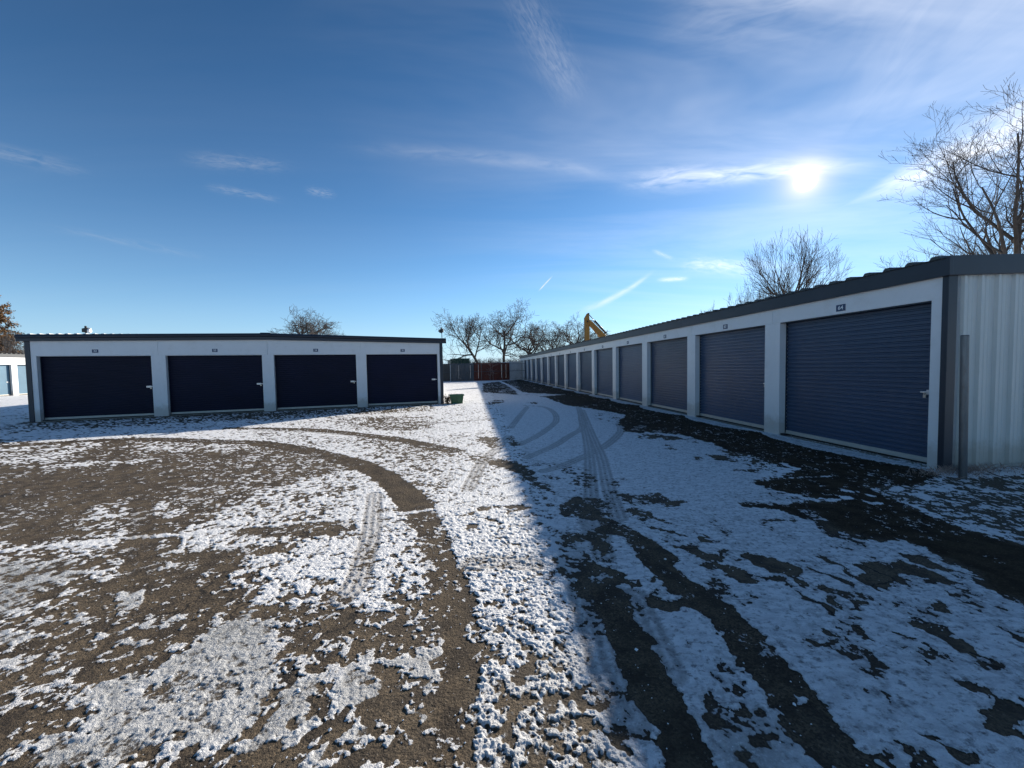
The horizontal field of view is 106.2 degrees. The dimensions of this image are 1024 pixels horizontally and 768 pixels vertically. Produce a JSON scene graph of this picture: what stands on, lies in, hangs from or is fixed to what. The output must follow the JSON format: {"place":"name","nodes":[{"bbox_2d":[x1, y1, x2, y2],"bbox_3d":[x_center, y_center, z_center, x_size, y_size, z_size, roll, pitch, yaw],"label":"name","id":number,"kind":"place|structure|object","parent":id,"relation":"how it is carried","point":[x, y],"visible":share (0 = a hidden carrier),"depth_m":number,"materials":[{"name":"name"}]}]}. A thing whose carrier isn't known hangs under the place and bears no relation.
{"place":"outdoors","nodes":[
{"label":"outdoors","id":0,"kind":"place"},
{"bbox_2d":[82,326,91,332],"bbox_3d":[-15.956,-1.909,14.444,0.258,0.540,0.170,-2,3,-11],"label":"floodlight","id":1,"kind":"object","parent":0,"point":[85,329],"visible":0.95,"depth_m":14.39,"materials":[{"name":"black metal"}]},
{"bbox_2d":[443,394,450,403],"bbox_3d":[-2.849,0.658,16.958,0.458,0.420,0.330,-2,3,-19],"label":"dead plant","id":2,"kind":"object","parent":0,"point":[447,400],"visible":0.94,"depth_m":16.92,"materials":[{"name":"beige plant"}]},
{"bbox_2d":[450,358,469,359],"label":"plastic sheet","id":3,"kind":"object","parent":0,"point":[460,359],"visible":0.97,"depth_m":46.42,"materials":[{"name":"green plastic"}]},
{"bbox_2d":[0,379,1023,767],"bbox_3d":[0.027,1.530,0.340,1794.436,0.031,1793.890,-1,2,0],"label":"ground","id":4,"kind":"structure","parent":0,"point":[132,549],"depth_m":2.63,"materials":[{"name":"white snow"}]},
{"bbox_2d":[0,295,18,348],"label":"tree","id":5,"kind":"object","parent":4,"relation":"on","point":[4,319],"visible":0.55,"depth_m":45.51,"materials":[{"name":"brown plant"}]},
{"bbox_2d":[0,328,23,352],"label":"tree","id":6,"kind":"object","parent":4,"relation":"on","point":[11,335],"visible":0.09,"depth_m":43.88,"materials":[{"name":"brown plant"}]},
{"bbox_2d":[0,329,24,353],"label":"tree","id":7,"kind":"object","parent":4,"relation":"on","point":[10,345],"visible":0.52,"depth_m":42.51,"materials":[{"name":"brown plant"}]},
{"bbox_2d":[0,353,27,395],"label":"storage building","id":8,"kind":"structure","parent":4,"relation":"on","point":[13,381],"depth_m":30.45,"materials":[{"name":"white paint"}]},
{"bbox_2d":[0,365,10,395],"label":"door","id":9,"kind":"structure","parent":8,"relation":"in","point":[5,385],"depth_m":30.09,"materials":[{"name":"metal"}]},
{"bbox_2d":[17,365,27,394],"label":"door","id":10,"kind":"structure","parent":8,"relation":"in","point":[21,369],"depth_m":31.24,"materials":[{"name":"metal"}]},
{"bbox_2d":[14,333,445,421],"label":"storage building","id":11,"kind":"structure","parent":4,"relation":"on","point":[78,376],"depth_m":14.52,"materials":[{"name":"white paint"}]},
{"bbox_2d":[40,356,153,420],"bbox_3d":[-14.420,0.094,13.474,3.135,2.221,0.071,-2,3,-18],"label":"door","id":12,"kind":"structure","parent":11,"relation":"in","point":[73,387],"depth_m":13.45,"materials":[{"name":"metal"}]},
{"bbox_2d":[168,355,263,414],"bbox_3d":[-11.119,-0.010,14.547,3.080,2.221,0.071,-2,3,-18],"label":"door","id":13,"kind":"structure","parent":11,"relation":"in","point":[214,383],"depth_m":14.54,"materials":[{"name":"metal"}]},
{"bbox_2d":[275,355,357,409],"bbox_3d":[-7.879,-0.112,15.599,3.030,2.221,0.070,-2,3,-18],"label":"door","id":14,"kind":"structure","parent":11,"relation":"in","point":[302,381],"depth_m":15.59,"materials":[{"name":"metal"}]},
{"bbox_2d":[366,354,437,405],"bbox_3d":[-4.706,-0.213,16.640,2.990,2.221,0.055,-2,3,-18],"label":"door","id":15,"kind":"structure","parent":11,"relation":"in","point":[392,379],"depth_m":16.63,"materials":[{"name":"metal"}]},
{"bbox_2d":[269,306,342,334],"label":"tree","id":16,"kind":"object","parent":4,"relation":"on","point":[306,327],"visible":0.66,"depth_m":60.40,"materials":[{"name":"brown plant"}]},
{"bbox_2d":[443,364,450,381],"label":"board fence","id":17,"kind":"object","parent":4,"relation":"on","point":[446,375],"visible":0.35,"depth_m":45.07,"materials":[{"name":"grey wood"}]},
{"bbox_2d":[449,394,463,403],"bbox_3d":[-2.449,0.658,16.992,0.640,0.400,0.500,-2,3,-14],"label":"tote","id":18,"kind":"object","parent":4,"relation":"on","point":[456,398],"visible":0.95,"depth_m":16.80,"materials":[{"name":"green plastic"}]},
{"bbox_2d":[450,363,473,381],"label":"container","id":19,"kind":"object","parent":4,"relation":"on","point":[465,370],"visible":0.83,"depth_m":45.81,"materials":[{"name":"grey metal"}]},
{"bbox_2d":[432,307,496,363],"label":"tree","id":20,"kind":"object","parent":4,"relation":"on","point":[469,331],"visible":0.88,"depth_m":57.06,"materials":[{"name":"brown plant"}]},
{"bbox_2d":[474,363,491,380],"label":"container","id":21,"kind":"object","parent":4,"relation":"on","point":[477,367],"visible":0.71,"depth_m":46.62,"materials":[{"name":"red metal"}]},
{"bbox_2d":[444,363,524,380],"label":"pipe fence","id":22,"kind":"object","parent":4,"relation":"on","point":[481,371],"visible":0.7,"depth_m":45.92,"materials":[{"name":"metal"}]},
{"bbox_2d":[455,357,519,362],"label":"brush","id":23,"kind":"object","parent":4,"relation":"on","point":[492,361],"visible":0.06,"depth_m":65.25,"materials":[{"name":"brown plant"}]},
{"bbox_2d":[491,363,509,379],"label":"container","id":24,"kind":"object","parent":4,"relation":"on","point":[502,369],"visible":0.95,"depth_m":47.36,"materials":[{"name":"metal"}]},
{"bbox_2d":[471,298,546,361],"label":"tree","id":25,"kind":"object","parent":4,"relation":"on","point":[503,331],"visible":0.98,"depth_m":56.91,"materials":[{"name":"brown plant"}]},
{"bbox_2d":[499,361,522,379],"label":"trailer","id":26,"kind":"object","parent":4,"relation":"on","point":[514,371],"visible":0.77,"depth_m":48.08,"materials":[{"name":"grey metal"}]},
{"bbox_2d":[28,503,1019,765],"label":"ice crumbs","id":27,"kind":"object","parent":4,"relation":"on","point":[458,663],"visible":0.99,"depth_m":2.04,"materials":[{"name":"white ice"}]},
{"bbox_2d":[495,321,564,356],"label":"tree","id":28,"kind":"object","parent":4,"relation":"on","point":[531,335],"visible":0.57,"depth_m":62.80,"materials":[{"name":"brown plant"}]},
{"bbox_2d":[502,323,557,352],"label":"tree","id":29,"kind":"object","parent":4,"relation":"on","point":[517,343],"visible":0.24,"depth_m":65.03,"materials":[{"name":"brown plant"}]},
{"bbox_2d":[532,322,570,349],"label":"tree","id":30,"kind":"object","parent":4,"relation":"on","point":[555,339],"visible":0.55,"depth_m":63.22,"materials":[{"name":"brown plant"}]},
{"bbox_2d":[550,312,602,343],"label":"tree","id":31,"kind":"object","parent":4,"relation":"on","point":[568,339],"visible":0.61,"depth_m":60.16,"materials":[{"name":"brown plant"}]},
{"bbox_2d":[568,330,611,344],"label":"tree","id":32,"kind":"object","parent":4,"relation":"on","point":[592,335],"visible":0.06,"depth_m":62.69,"materials":[{"name":"brown plant"}]},
{"bbox_2d":[584,313,606,340],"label":"excavator","id":33,"kind":"object","parent":4,"relation":"on","point":[588,323],"visible":0.28,"depth_m":44.55,"materials":[{"name":"yellow metal"}]},
{"bbox_2d":[727,277,766,306],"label":"tree","id":34,"kind":"object","parent":4,"relation":"on","point":[759,296],"visible":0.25,"depth_m":42.04,"materials":[{"name":"brown plant"}]},
{"bbox_2d":[519,254,1023,469],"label":"storage building","id":35,"kind":"structure","parent":4,"relation":"on","point":[869,363],"depth_m":6.68,"materials":[{"name":"white paint"}]},
{"bbox_2d":[525,360,526,379],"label":"door","id":36,"kind":"structure","parent":35,"relation":"in","point":[525,360],"depth_m":47.41,"materials":[{"name":"blue metal"}]},
{"bbox_2d":[528,360,530,380],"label":"door","id":37,"kind":"structure","parent":35,"relation":"in","point":[529,364],"depth_m":44.27,"materials":[{"name":"blue metal"}]},
{"bbox_2d":[532,359,534,380],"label":"door","id":38,"kind":"structure","parent":35,"relation":"in","point":[533,361],"depth_m":41.38,"materials":[{"name":"blue metal"}]},
{"bbox_2d":[537,358,540,382],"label":"door","id":39,"kind":"structure","parent":35,"relation":"in","point":[539,360],"depth_m":37.86,"materials":[{"name":"blue metal"}]},
{"bbox_2d":[543,357,546,383],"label":"door","id":40,"kind":"structure","parent":35,"relation":"in","point":[544,359],"depth_m":34.88,"materials":[{"name":"blue metal"}]},
{"bbox_2d":[550,356,554,385],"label":"door","id":41,"kind":"structure","parent":35,"relation":"in","point":[552,359],"depth_m":31.73,"materials":[{"name":"blue metal"}]},
{"bbox_2d":[558,355,564,387],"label":"door","id":42,"kind":"structure","parent":35,"relation":"in","point":[561,382],"depth_m":28.65,"materials":[{"name":"blue metal"}]},
{"bbox_2d":[568,353,576,389],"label":"door","id":43,"kind":"structure","parent":35,"relation":"in","point":[571,357],"depth_m":25.55,"materials":[{"name":"blue metal"}]},
{"bbox_2d":[580,351,591,392],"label":"door","id":44,"kind":"structure","parent":35,"relation":"in","point":[585,357],"depth_m":22.44,"materials":[{"name":"blue metal"}]},
{"bbox_2d":[597,348,612,397],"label":"door","id":45,"kind":"structure","parent":35,"relation":"in","point":[605,356],"depth_m":19.25,"materials":[{"name":"blue metal"}]},
{"bbox_2d":[619,344,641,403],"bbox_3d":[4.990,-0.476,16.053,0.070,2.460,2.735,-1,2,-6],"label":"door","id":46,"kind":"structure","parent":35,"relation":"in","point":[630,378],"depth_m":16.13,"materials":[{"name":"blue metal"}]},
{"bbox_2d":[651,338,686,413],"bbox_3d":[5.323,-0.349,12.984,0.055,2.460,2.735,-1,2,-6],"label":"door","id":47,"kind":"structure","parent":35,"relation":"in","point":[669,357],"depth_m":12.98,"materials":[{"name":"blue metal"}]},
{"bbox_2d":[699,327,764,429],"bbox_3d":[5.640,-0.221,9.913,0.070,2.460,2.735,-1,2,-6],"label":"door","id":48,"kind":"structure","parent":35,"relation":"in","point":[732,364],"depth_m":9.81,"materials":[{"name":"blue metal"}]},
{"bbox_2d":[785,303,931,463],"bbox_3d":[5.966,-0.094,6.838,0.070,2.460,2.745,-1,2,-6],"label":"door","id":49,"kind":"structure","parent":35,"relation":"in","point":[860,381],"depth_m":6.57,"materials":[{"name":"blue metal"}]},
{"bbox_2d":[739,225,853,296],"bbox_3d":[21.609,-6.140,29.818,7.185,12.248,7.397,0,3,24],"label":"tree","id":50,"kind":"object","parent":4,"relation":"on","point":[807,281],"visible":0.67,"depth_m":28.67,"materials":[{"name":"brown plant"}]},
{"bbox_2d":[875,238,983,270],"bbox_3d":[25.119,-4.195,23.280,5.325,8.804,5.498,-1,2,0],"label":"tree","id":51,"kind":"object","parent":4,"relation":"on","point":[954,251],"visible":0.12,"depth_m":23.16,"materials":[{"name":"brown plant"}]},
{"bbox_2d":[877,73,1023,255],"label":"tree","id":52,"kind":"object","parent":4,"relation":"on","point":[1016,219],"visible":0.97,"depth_m":18.22,"materials":[{"name":"brown plant"}]},
{"bbox_2d":[958,335,969,479],"bbox_3d":[5.828,0.353,4.960,0.085,1.962,0.084,-2,2,0],"label":"pipe post","id":53,"kind":"object","parent":4,"relation":"on","point":[963,408],"visible":0.81,"depth_m":4.94,"materials":[{"name":"grey metal"}]},
{"bbox_2d":[905,461,1023,480],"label":"dry grass","id":54,"kind":"structure","parent":4,"relation":"on","point":[949,469],"depth_m":5.24,"materials":[{"name":"brown plant"}]},
{"bbox_2d":[927,181,1023,254],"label":"tree","id":55,"kind":"object","parent":4,"relation":"on","point":[990,231],"visible":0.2,"depth_m":26.54,"materials":[{"name":"brown plant"}]},
{"bbox_2d":[0,0,1023,363],"label":"sky","id":56,"kind":"structure","parent":0,"point":[372,167],"materials":[{"name":"blue"}]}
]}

